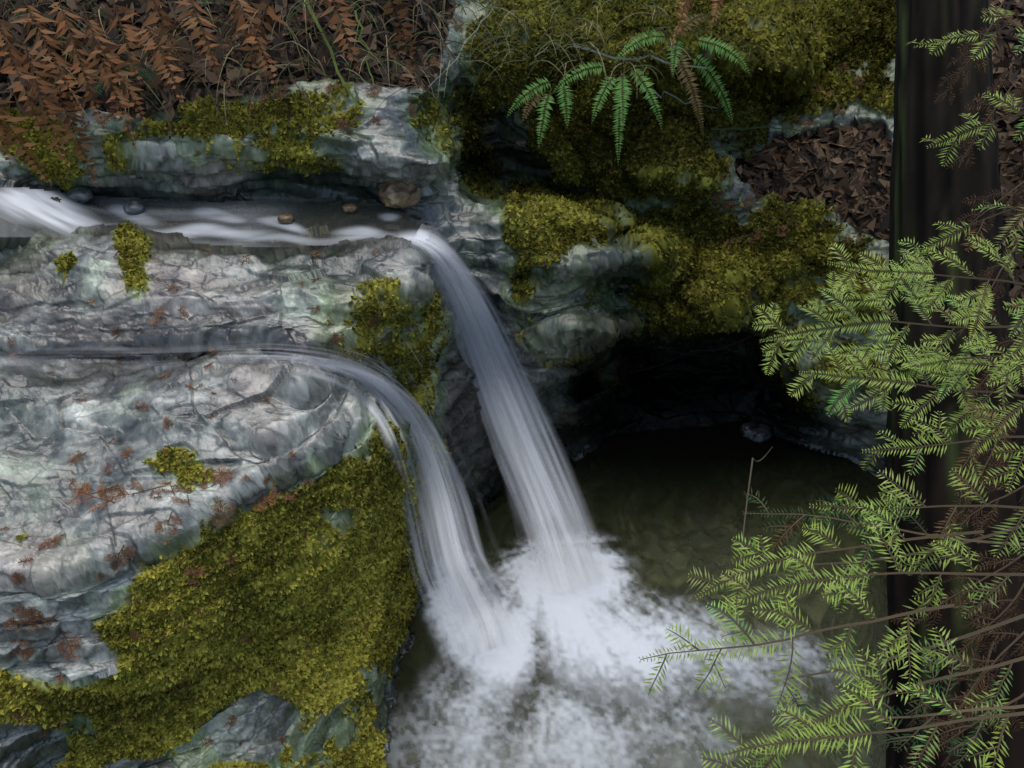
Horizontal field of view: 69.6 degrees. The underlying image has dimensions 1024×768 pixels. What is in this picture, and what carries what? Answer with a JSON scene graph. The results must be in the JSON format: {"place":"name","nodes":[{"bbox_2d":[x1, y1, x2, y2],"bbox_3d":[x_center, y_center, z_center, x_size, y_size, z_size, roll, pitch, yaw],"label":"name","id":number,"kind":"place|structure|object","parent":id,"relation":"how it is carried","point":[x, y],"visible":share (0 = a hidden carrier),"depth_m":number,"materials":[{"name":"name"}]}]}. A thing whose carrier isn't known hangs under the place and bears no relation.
{"place":"outdoors","nodes":[
{"label":"outdoors","id":0,"kind":"place"},
{"bbox_2d":[0,0,1023,767],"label":"rocky ground","id":1,"kind":"structure","parent":0,"point":[258,326],"depth_m":2.90,"materials":[{"name":"grey stone"}]},
{"bbox_2d":[0,187,425,242],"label":"stream water","id":2,"kind":"structure","parent":1,"relation":"on","point":[40,204],"depth_m":2.62,"materials":[{"name":"grey liquid"}]},
{"bbox_2d":[66,187,92,204],"bbox_3d":[-1.633,-0.710,2.785,0.094,0.055,0.078,0,42,0],"label":"stream rock","id":3,"kind":"object","parent":2,"relation":"on","point":[79,195],"visible":0.95,"depth_m":2.76,"materials":[{"name":"grey stone"}]},
{"bbox_2d":[123,201,143,215],"bbox_3d":[-1.427,-0.663,2.785,0.079,0.053,0.069,0,42,0],"label":"stream rock","id":4,"kind":"object","parent":2,"relation":"on","point":[134,208],"visible":1,"depth_m":2.76,"materials":[{"name":"grey stone"}]},
{"bbox_2d":[277,214,293,223],"bbox_3d":[-0.837,-0.611,2.726,0.062,0.034,0.046,0,42,0],"label":"stream rock","id":5,"kind":"object","parent":2,"relation":"in","point":[285,218],"visible":1,"depth_m":2.71,"materials":[{"name":"brown stone"}]},
{"bbox_2d":[342,203,357,212],"bbox_3d":[-0.610,-0.663,2.783,0.059,0.032,0.044,0,42,0],"label":"stream rock","id":6,"kind":"object","parent":2,"relation":"in","point":[350,208],"visible":1,"depth_m":2.77,"materials":[{"name":"brown stone"}]},
{"bbox_2d":[0,0,723,187],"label":"dead ferns","id":7,"kind":"object","parent":1,"relation":"on","point":[106,64],"visible":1,"depth_m":2.50,"materials":[{"name":"brown plant"}]},
{"bbox_2d":[378,180,420,207],"bbox_3d":[-0.431,-0.733,2.807,0.139,0.118,0.136,-31,50,-29],"label":"tan boulder","id":8,"kind":"object","parent":1,"relation":"on","point":[396,194],"visible":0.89,"depth_m":2.76,"materials":[{"name":"brown stone"}]},
{"bbox_2d":[0,0,818,146],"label":"fronds","id":9,"kind":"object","parent":1,"relation":"on","point":[441,39],"depth_m":2.78,"materials":[{"name":"brown plant"}]},
{"bbox_2d":[92,13,750,164],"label":"sword ferns","id":10,"kind":"object","parent":1,"relation":"on","point":[620,93],"visible":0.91,"depth_m":3.15,"materials":[{"name":"green plant"}]},
{"bbox_2d":[0,0,887,749],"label":"fallen leaves","id":11,"kind":"object","parent":1,"relation":"on","point":[74,646],"visible":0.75,"depth_m":2.13,"materials":[{"name":"brown plant"}]},
{"bbox_2d":[0,0,896,767],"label":"moss tufts","id":12,"kind":"object","parent":1,"relation":"on","point":[168,624],"visible":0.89,"depth_m":2.89,"materials":[{"name":"green plant"}]},
{"bbox_2d":[0,0,1023,631],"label":"leaf litter","id":13,"kind":"object","parent":1,"relation":"on","point":[1006,64],"visible":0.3,"depth_m":3.33,"materials":[{"name":"dead leaves"}]},
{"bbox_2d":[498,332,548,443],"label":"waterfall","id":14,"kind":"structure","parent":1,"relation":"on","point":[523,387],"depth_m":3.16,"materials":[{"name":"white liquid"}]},
{"bbox_2d":[427,423,857,764],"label":"water pool","id":15,"kind":"structure","parent":1,"relation":"on","point":[575,585],"depth_m":3.42,"materials":[{"name":"grey liquid"}]},
{"bbox_2d":[413,433,486,627],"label":"waterfall","id":16,"kind":"object","parent":15,"relation":"on","point":[460,600],"visible":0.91,"depth_m":2.99,"materials":[{"name":"white liquid"}]},
{"bbox_2d":[333,366,489,622],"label":"waterfall","id":17,"kind":"object","parent":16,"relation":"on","point":[444,492],"visible":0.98,"depth_m":2.91,"materials":[{"name":"white liquid"}]},
{"bbox_2d":[411,230,565,556],"bbox_3d":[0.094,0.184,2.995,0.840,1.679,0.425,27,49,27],"label":"waterfall","id":18,"kind":"object","parent":15,"relation":"on","point":[519,422],"visible":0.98,"depth_m":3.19,"materials":[{"name":"white liquid"}]},
{"bbox_2d":[740,421,772,442],"bbox_3d":[1.387,0.293,4.196,0.196,0.152,0.170,0,42,0],"label":"pool rock","id":19,"kind":"object","parent":15,"relation":"in","point":[756,432],"visible":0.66,"depth_m":4.14,"materials":[{"name":"grey stone"}]},
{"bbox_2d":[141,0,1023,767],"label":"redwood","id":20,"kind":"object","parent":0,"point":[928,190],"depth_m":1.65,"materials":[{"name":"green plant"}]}
]}

